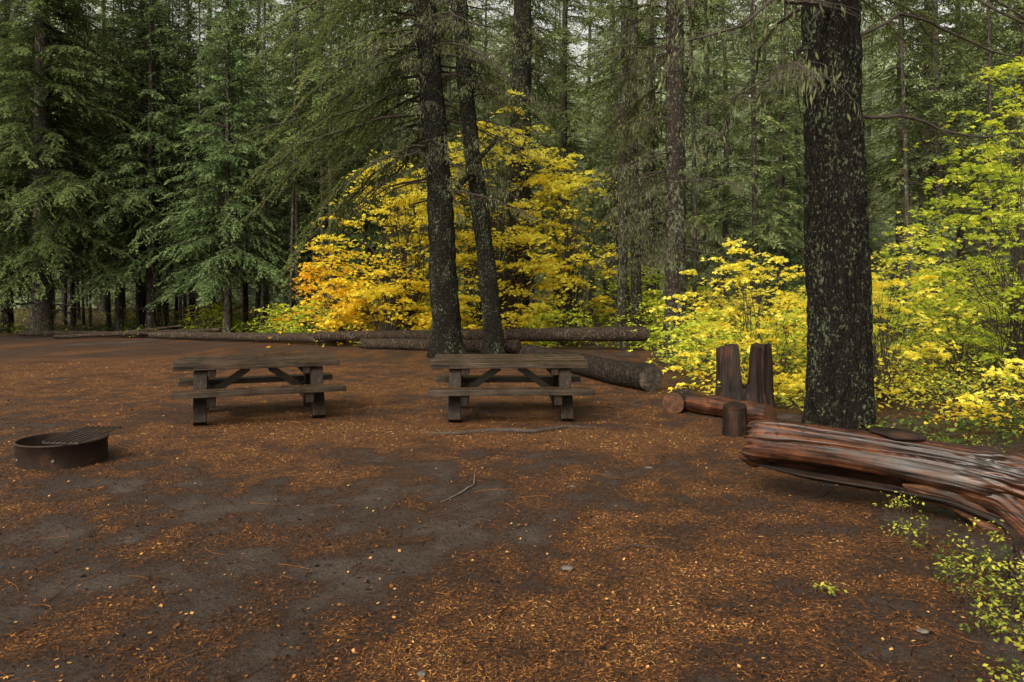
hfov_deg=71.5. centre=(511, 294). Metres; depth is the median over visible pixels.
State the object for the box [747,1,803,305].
conifer tree
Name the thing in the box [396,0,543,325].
conifer tree
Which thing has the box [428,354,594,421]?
picnic table
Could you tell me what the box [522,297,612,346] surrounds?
understory shrub
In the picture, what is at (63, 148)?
conifer tree
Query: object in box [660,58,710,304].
conifer tree
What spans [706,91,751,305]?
conifer tree
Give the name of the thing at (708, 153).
conifer tree
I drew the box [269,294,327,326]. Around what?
understory shrub
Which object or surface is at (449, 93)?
conifer tree
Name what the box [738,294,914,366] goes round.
understory shrub
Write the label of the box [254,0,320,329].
conifer tree
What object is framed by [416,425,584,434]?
stick
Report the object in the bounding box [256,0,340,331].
conifer tree
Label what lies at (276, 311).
understory shrub
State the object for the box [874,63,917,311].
conifer tree
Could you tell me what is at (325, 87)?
conifer tree
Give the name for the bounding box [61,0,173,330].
conifer tree
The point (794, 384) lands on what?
vine maple
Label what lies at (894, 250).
conifer tree
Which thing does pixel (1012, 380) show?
understory shrub
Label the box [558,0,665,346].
conifer tree
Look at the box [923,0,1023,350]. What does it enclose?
conifer tree
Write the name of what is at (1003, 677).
seedling shrub
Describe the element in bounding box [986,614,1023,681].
seedling shrub
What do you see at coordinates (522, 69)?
conifer tree
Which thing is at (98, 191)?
conifer tree
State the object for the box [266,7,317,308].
conifer tree
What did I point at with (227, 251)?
fir tree
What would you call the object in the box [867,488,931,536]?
seedling shrub
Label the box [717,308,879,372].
understory shrub
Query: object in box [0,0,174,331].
fir tree
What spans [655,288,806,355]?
understory shrub
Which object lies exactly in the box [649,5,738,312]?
conifer tree
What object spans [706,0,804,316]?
conifer tree
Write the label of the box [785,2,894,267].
conifer tree
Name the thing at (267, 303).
conifer tree
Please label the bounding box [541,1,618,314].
conifer tree
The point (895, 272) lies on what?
understory shrub
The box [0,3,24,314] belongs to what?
conifer tree
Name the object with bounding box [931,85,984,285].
conifer tree
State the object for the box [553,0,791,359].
conifer tree
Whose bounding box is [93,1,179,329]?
conifer tree
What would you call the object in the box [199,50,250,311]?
conifer tree
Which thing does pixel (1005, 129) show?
conifer tree
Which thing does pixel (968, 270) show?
conifer tree
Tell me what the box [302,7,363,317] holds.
conifer tree
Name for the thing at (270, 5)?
conifer tree
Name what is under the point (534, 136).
conifer tree
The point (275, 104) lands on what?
conifer tree
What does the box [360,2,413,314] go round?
conifer tree
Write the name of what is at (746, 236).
conifer tree
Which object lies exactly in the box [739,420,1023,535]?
split log
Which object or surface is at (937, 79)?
conifer tree
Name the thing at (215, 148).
conifer tree
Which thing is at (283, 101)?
conifer tree
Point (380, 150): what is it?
conifer tree
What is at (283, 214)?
fir tree
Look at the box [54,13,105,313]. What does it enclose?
conifer tree
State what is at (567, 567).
stone
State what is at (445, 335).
conifer tree
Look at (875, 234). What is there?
conifer tree
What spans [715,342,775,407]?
tree stump
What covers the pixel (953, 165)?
conifer tree
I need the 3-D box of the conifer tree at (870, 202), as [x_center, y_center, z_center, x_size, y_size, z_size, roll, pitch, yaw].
[17.850,-12.407,38.856,6.510,28.503,7.214,0,0,7]
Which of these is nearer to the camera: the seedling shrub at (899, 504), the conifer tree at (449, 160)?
the seedling shrub at (899, 504)
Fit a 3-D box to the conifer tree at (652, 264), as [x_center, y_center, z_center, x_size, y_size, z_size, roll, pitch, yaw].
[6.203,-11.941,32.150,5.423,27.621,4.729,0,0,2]
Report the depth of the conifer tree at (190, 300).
39.54 m
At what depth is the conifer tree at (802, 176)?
33.53 m
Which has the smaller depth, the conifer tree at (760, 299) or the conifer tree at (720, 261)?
the conifer tree at (760, 299)
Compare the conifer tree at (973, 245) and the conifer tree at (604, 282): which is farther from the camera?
the conifer tree at (604, 282)
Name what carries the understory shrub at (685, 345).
on the ground
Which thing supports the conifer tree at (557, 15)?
on the ground
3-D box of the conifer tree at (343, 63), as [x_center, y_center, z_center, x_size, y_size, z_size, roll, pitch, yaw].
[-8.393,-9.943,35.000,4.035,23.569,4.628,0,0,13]
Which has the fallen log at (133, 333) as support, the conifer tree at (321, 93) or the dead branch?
the dead branch
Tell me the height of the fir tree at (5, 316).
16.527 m
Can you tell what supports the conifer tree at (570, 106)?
on the ground
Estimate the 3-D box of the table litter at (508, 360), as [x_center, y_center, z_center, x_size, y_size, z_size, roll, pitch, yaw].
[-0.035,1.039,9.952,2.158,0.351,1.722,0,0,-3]
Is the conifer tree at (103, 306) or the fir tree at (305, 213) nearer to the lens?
the fir tree at (305, 213)
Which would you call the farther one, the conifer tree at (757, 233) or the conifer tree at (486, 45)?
the conifer tree at (486, 45)
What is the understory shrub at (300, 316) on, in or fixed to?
on the ground
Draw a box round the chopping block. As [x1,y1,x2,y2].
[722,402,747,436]
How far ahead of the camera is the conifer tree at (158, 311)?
36.59 m
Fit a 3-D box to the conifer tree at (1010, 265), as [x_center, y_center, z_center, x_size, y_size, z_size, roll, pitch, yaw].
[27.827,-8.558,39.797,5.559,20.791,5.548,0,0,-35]
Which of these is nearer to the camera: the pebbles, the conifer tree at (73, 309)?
the pebbles
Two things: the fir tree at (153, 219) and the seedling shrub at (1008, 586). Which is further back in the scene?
the fir tree at (153, 219)
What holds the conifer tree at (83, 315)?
on the ground
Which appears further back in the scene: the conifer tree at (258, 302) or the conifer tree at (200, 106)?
the conifer tree at (258, 302)
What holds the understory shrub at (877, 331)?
on the ground
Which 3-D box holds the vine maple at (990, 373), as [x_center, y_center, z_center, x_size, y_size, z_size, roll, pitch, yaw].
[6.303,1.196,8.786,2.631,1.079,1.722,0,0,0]
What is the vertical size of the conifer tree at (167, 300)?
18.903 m
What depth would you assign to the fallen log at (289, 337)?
25.15 m
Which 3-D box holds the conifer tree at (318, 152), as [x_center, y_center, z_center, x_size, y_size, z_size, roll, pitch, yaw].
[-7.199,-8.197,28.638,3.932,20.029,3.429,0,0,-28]
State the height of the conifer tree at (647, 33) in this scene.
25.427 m
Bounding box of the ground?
[0,297,1023,681]
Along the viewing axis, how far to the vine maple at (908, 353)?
11.21 m
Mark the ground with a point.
(32, 355)
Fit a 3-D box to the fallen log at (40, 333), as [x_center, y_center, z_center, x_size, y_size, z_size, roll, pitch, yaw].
[-16.499,1.568,28.304,7.162,0.304,0.304,0,0,11]
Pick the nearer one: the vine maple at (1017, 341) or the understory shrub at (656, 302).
the vine maple at (1017, 341)
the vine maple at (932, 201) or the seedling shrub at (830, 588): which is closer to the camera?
the seedling shrub at (830, 588)
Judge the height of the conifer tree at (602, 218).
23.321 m
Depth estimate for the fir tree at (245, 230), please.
34.66 m
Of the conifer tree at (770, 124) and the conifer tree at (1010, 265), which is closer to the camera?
the conifer tree at (1010, 265)
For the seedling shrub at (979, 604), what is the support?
on the ground
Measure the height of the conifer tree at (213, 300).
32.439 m
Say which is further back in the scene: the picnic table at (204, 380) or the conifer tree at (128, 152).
the conifer tree at (128, 152)
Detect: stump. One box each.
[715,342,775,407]
[1007,541,1023,590]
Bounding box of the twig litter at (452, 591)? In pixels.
[0,377,1023,681]
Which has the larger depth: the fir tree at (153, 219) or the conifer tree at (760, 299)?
the conifer tree at (760, 299)
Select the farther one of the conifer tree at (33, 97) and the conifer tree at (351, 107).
the conifer tree at (351, 107)
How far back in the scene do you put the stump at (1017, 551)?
4.10 m
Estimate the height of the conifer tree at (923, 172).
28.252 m
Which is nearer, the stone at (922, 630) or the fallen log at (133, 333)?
the stone at (922, 630)
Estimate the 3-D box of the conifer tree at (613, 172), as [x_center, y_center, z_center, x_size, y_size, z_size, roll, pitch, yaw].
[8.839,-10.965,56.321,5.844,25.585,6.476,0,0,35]
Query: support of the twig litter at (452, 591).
on the ground
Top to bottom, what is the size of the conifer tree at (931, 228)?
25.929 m
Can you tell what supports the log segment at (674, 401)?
on the ground
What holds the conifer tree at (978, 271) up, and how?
on the ground
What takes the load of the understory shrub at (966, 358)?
on the ground
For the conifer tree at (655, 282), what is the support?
on the ground
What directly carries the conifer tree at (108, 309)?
on the ground
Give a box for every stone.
[417,671,426,676]
[561,565,573,570]
[916,628,929,633]
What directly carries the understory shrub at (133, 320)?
on the ground
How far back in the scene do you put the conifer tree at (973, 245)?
46.76 m
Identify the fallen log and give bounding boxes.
[19,330,149,337]
[54,328,220,338]
[149,332,337,343]
[314,327,648,340]
[359,338,521,353]
[520,344,662,391]
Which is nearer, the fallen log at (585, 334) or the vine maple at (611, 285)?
the fallen log at (585, 334)
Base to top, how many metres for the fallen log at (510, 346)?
0.418 m
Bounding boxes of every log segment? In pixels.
[663,388,690,412]
[685,392,776,421]
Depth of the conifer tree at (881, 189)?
64.82 m
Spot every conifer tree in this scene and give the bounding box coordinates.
[0,0,85,316]
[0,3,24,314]
[1,11,85,318]
[13,3,131,318]
[24,16,85,314]
[27,1,112,321]
[50,0,108,327]
[51,3,92,324]
[53,12,95,306]
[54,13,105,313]
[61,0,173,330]
[63,29,98,325]
[67,3,114,329]
[78,0,136,327]
[78,0,155,330]
[78,2,135,304]
[79,0,131,312]
[80,277,99,310]
[90,0,130,324]
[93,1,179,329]
[93,2,178,310]
[94,0,153,325]
[103,27,157,300]
[127,3,195,326]
[128,5,188,315]
[135,0,196,328]
[138,2,210,328]
[141,0,221,328]
[145,3,202,325]
[146,1,186,324]
[151,0,236,328]
[154,0,230,327]
[165,0,215,304]
[168,0,262,316]
[170,0,217,324]
[196,3,240,310]
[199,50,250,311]
[201,0,252,311]
[208,0,276,327]
[209,0,274,325]
[213,0,304,320]
[216,0,553,357]
[222,0,300,332]
[229,0,294,314]
[231,20,271,311]
[233,0,298,328]
[242,0,341,321]
[253,16,314,320]
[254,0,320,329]
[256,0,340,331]
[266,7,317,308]
[273,1,345,301]
[279,0,368,330]
[282,3,334,326]
[284,0,374,328]
[294,0,402,320]
[301,0,375,316]
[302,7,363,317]
[313,28,368,303]
[326,0,364,301]
[337,1,414,314]
[346,6,424,309]
[348,1,423,275]
[353,0,510,306]
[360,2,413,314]
[371,3,472,313]
[377,0,564,353]
[381,6,427,277]
[388,1,503,279]
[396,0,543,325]
[405,0,492,249]
[412,37,473,270]
[452,0,591,328]
[452,0,597,324]
[454,0,537,293]
[461,0,598,294]
[475,113,506,275]
[499,37,560,302]
[500,0,638,326]
[501,23,550,277]
[502,0,598,322]
[531,1,587,308]
[533,32,603,299]
[534,13,588,312]
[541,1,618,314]
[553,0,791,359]
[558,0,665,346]
[562,3,654,320]
[569,0,665,326]
[572,0,665,342]
[577,25,616,312]
[580,0,726,324]
[582,0,664,319]
[584,68,630,294]
[589,3,662,293]
[594,0,705,331]
[629,0,686,304]
[637,0,1023,430]
[638,0,759,335]
[639,39,665,314]
[641,0,769,321]
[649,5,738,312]
[654,0,773,310]
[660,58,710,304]
[663,0,795,321]
[685,12,734,287]
[686,0,804,334]
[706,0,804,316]
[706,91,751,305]
[707,144,739,303]
[723,0,803,336]
[728,5,795,289]
[728,132,761,308]
[735,42,776,310]
[746,4,896,321]
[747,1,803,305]
[757,6,868,333]
[772,3,910,275]
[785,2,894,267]
[786,0,911,274]
[860,16,914,280]
[861,0,914,320]
[861,0,973,346]
[861,0,981,329]
[862,59,895,308]
[863,0,1019,335]
[865,0,1022,342]
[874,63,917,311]
[885,0,1019,322]
[910,67,955,308]
[913,0,1002,315]
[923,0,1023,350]
[928,4,1023,296]
[929,0,1015,320]
[930,1,1002,315]
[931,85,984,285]
[947,4,1013,311]
[950,0,1019,330]
[951,4,1020,322]
[957,0,1020,302]
[971,0,1019,293]
[972,222,1010,295]
[991,2,1020,192]
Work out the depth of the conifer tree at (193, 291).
35.69 m
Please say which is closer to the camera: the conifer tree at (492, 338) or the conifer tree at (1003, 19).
the conifer tree at (492, 338)
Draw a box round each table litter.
[177,352,340,391]
[434,354,593,389]
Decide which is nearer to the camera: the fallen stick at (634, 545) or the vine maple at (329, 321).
the fallen stick at (634, 545)
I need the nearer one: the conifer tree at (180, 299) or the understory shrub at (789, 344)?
the understory shrub at (789, 344)
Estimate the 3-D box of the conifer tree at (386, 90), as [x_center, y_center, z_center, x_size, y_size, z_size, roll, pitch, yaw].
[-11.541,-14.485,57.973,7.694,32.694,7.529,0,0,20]
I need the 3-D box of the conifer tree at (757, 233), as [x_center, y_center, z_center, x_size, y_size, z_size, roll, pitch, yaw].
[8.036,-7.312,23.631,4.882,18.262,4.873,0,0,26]
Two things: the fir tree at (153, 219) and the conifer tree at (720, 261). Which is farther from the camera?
the conifer tree at (720, 261)
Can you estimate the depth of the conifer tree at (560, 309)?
65.10 m
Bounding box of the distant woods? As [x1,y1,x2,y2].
[0,2,1020,308]
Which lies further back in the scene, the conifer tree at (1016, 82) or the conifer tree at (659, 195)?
the conifer tree at (659, 195)
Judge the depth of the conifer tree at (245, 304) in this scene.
35.88 m
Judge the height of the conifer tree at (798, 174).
26.706 m
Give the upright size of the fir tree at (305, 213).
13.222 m
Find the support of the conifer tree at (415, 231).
on the ground
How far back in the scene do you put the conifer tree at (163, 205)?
58.01 m
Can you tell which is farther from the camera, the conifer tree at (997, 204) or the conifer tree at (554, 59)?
the conifer tree at (997, 204)
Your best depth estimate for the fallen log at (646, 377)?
13.13 m
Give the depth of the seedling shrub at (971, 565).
4.18 m
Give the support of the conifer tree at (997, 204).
on the ground
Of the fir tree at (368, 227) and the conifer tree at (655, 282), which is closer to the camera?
the fir tree at (368, 227)
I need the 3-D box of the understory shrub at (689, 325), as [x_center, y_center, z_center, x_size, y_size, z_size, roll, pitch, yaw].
[4.433,1.009,16.959,3.284,1.457,2.747,0,0,0]
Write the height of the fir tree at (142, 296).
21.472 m
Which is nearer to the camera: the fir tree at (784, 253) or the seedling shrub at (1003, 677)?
the seedling shrub at (1003, 677)
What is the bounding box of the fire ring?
[13,426,121,470]
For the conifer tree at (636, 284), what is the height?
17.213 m
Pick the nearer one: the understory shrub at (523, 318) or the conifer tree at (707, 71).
the understory shrub at (523, 318)
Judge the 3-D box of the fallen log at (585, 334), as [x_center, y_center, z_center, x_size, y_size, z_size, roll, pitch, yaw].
[-1.151,1.254,22.244,10.696,0.440,0.455,-1,0,10]
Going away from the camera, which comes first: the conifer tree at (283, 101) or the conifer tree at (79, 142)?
the conifer tree at (283, 101)
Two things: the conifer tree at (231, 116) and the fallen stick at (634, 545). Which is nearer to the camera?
the fallen stick at (634, 545)
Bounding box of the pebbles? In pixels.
[0,384,1023,681]
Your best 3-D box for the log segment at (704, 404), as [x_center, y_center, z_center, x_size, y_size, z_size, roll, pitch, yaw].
[2.950,1.554,9.700,0.297,0.311,1.350,0,0,-34]
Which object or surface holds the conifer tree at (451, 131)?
on the ground
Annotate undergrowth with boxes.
[0,307,1023,681]
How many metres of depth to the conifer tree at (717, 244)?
50.88 m
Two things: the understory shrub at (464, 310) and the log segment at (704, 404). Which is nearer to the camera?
the log segment at (704, 404)
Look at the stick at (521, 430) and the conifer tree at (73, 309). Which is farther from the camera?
the conifer tree at (73, 309)
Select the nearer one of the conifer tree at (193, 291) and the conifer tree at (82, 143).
the conifer tree at (193, 291)
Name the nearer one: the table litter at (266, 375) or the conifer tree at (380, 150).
the table litter at (266, 375)
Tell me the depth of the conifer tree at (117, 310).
31.40 m
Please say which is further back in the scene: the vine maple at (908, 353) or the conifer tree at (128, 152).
the conifer tree at (128, 152)
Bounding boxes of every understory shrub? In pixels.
[105,297,178,327]
[175,302,251,331]
[199,298,257,324]
[247,303,313,332]
[253,300,354,332]
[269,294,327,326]
[401,308,482,329]
[415,277,481,328]
[500,311,578,346]
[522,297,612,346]
[606,289,708,346]
[628,307,764,365]
[646,282,731,336]
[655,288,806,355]
[661,325,784,384]
[689,323,806,384]
[706,272,806,329]
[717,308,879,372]
[733,285,933,354]
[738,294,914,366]
[871,253,1006,345]
[872,278,1021,377]
[886,258,1017,357]
[994,364,1023,400]
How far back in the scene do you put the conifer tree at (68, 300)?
44.75 m
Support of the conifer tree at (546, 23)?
on the ground
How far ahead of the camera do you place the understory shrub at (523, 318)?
23.62 m
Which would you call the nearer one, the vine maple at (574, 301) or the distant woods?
the vine maple at (574, 301)
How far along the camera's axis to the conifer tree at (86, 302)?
74.78 m
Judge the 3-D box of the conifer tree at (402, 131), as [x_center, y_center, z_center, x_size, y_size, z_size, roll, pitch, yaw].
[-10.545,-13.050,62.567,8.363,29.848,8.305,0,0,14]
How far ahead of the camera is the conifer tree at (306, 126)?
37.13 m
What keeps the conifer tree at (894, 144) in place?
on the ground
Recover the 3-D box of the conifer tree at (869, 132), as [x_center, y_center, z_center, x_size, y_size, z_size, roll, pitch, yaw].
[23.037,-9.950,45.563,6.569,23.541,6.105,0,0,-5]
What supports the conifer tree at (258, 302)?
on the ground
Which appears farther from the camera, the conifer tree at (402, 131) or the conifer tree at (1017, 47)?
the conifer tree at (402, 131)
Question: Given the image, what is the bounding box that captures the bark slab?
[867,426,926,440]
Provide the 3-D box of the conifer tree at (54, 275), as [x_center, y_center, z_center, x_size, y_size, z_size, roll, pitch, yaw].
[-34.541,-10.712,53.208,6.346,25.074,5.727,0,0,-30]
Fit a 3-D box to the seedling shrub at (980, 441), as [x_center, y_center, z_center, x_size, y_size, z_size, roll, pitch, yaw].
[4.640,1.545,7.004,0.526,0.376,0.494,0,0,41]
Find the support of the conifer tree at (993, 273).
on the ground
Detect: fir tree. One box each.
[0,0,84,332]
[0,0,111,327]
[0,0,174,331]
[0,19,64,327]
[30,0,217,328]
[35,0,248,330]
[136,0,312,331]
[140,0,316,327]
[222,0,395,326]
[265,53,362,328]
[300,23,428,328]
[725,69,807,333]
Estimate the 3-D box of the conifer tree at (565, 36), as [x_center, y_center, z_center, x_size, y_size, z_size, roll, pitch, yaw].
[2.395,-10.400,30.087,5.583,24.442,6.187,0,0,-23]
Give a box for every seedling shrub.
[796,580,846,596]
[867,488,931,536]
[883,516,938,550]
[927,551,999,603]
[932,517,1011,570]
[937,535,995,592]
[960,600,1014,641]
[964,433,1005,451]
[975,582,1023,643]
[979,657,1023,681]
[985,555,1023,617]
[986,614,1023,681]
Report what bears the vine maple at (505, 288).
on the ground
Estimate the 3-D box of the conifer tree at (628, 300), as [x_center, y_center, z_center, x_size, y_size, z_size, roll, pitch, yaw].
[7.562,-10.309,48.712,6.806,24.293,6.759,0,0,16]
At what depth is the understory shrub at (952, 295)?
18.90 m
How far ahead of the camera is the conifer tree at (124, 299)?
37.49 m
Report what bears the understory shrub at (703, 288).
on the ground
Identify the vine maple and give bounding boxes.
[266,256,389,347]
[293,151,511,341]
[320,256,431,345]
[344,89,608,344]
[505,152,653,342]
[558,248,717,337]
[644,238,885,390]
[658,335,804,407]
[758,226,988,407]
[873,56,1023,392]
[886,108,1023,364]
[924,358,1023,434]
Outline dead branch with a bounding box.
[120,325,182,331]
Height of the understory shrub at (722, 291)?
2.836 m
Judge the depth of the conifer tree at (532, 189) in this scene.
60.43 m
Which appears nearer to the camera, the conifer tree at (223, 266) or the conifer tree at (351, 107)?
the conifer tree at (351, 107)
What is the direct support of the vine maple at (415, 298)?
on the ground
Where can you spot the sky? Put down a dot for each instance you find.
(585, 46)
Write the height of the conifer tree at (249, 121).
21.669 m
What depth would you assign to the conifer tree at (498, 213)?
65.20 m
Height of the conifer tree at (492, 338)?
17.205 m
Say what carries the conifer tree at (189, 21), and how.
on the ground
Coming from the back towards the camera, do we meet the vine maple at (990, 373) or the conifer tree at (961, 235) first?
the conifer tree at (961, 235)
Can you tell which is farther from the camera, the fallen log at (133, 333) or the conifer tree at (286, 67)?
the conifer tree at (286, 67)
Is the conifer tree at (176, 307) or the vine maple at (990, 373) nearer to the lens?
the vine maple at (990, 373)
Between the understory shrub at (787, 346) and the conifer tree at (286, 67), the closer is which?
the understory shrub at (787, 346)
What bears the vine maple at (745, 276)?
on the ground
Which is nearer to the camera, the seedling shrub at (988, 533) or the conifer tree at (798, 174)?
the seedling shrub at (988, 533)
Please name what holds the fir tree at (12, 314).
on the ground
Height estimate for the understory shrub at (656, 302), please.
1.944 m
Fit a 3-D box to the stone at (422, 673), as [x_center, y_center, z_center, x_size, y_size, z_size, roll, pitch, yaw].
[-0.400,1.678,3.150,0.047,0.018,0.040,0,0,0]
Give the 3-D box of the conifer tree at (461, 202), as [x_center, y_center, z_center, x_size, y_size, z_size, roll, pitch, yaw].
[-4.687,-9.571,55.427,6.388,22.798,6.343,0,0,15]
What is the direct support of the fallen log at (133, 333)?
on the ground
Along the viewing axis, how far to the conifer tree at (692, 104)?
26.84 m
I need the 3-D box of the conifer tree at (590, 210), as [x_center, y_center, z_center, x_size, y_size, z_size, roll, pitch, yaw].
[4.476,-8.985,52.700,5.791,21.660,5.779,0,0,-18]
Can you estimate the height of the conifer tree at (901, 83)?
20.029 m
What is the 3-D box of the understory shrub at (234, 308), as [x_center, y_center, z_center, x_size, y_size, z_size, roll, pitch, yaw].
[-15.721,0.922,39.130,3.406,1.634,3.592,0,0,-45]
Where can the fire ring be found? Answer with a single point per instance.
(79, 448)
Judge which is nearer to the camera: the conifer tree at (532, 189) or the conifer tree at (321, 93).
the conifer tree at (321, 93)
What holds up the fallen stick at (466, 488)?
on the ground
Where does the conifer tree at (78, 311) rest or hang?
on the ground
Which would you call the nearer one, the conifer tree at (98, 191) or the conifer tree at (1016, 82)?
the conifer tree at (1016, 82)
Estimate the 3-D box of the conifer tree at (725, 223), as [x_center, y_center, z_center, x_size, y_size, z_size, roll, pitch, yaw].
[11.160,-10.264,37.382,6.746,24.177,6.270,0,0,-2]
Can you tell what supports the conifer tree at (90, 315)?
on the ground
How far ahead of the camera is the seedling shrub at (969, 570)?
3.96 m
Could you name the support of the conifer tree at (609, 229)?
on the ground
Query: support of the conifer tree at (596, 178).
on the ground
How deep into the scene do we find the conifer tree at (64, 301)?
39.64 m
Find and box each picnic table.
[170,352,345,425]
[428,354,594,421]
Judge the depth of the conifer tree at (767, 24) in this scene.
25.53 m
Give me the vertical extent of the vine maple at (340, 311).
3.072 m
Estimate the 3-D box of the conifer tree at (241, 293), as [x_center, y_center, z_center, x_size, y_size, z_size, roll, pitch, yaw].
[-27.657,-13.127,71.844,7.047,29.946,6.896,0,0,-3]
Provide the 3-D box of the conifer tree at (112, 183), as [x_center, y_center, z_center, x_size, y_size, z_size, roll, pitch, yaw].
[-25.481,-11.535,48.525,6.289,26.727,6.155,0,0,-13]
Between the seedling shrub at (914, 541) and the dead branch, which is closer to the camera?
the seedling shrub at (914, 541)
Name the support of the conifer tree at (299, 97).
on the ground
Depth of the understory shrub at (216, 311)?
31.92 m
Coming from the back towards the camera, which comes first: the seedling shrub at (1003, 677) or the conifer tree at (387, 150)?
the conifer tree at (387, 150)
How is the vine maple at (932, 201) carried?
on the ground
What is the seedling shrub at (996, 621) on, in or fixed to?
on the ground
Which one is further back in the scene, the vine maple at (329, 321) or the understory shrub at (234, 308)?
the understory shrub at (234, 308)
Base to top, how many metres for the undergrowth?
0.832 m
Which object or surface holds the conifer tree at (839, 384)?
on the ground
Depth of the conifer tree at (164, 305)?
34.68 m
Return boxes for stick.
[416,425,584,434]
[440,472,474,502]
[605,544,662,553]
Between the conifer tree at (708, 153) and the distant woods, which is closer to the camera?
the conifer tree at (708, 153)
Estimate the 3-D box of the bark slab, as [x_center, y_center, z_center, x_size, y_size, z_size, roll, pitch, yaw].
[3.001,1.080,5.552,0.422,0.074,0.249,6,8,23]
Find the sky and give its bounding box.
[0,0,1020,294]
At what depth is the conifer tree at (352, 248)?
43.33 m
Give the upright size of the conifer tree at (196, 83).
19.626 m
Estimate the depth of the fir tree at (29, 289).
32.49 m
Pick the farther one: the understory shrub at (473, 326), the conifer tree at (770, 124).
the conifer tree at (770, 124)

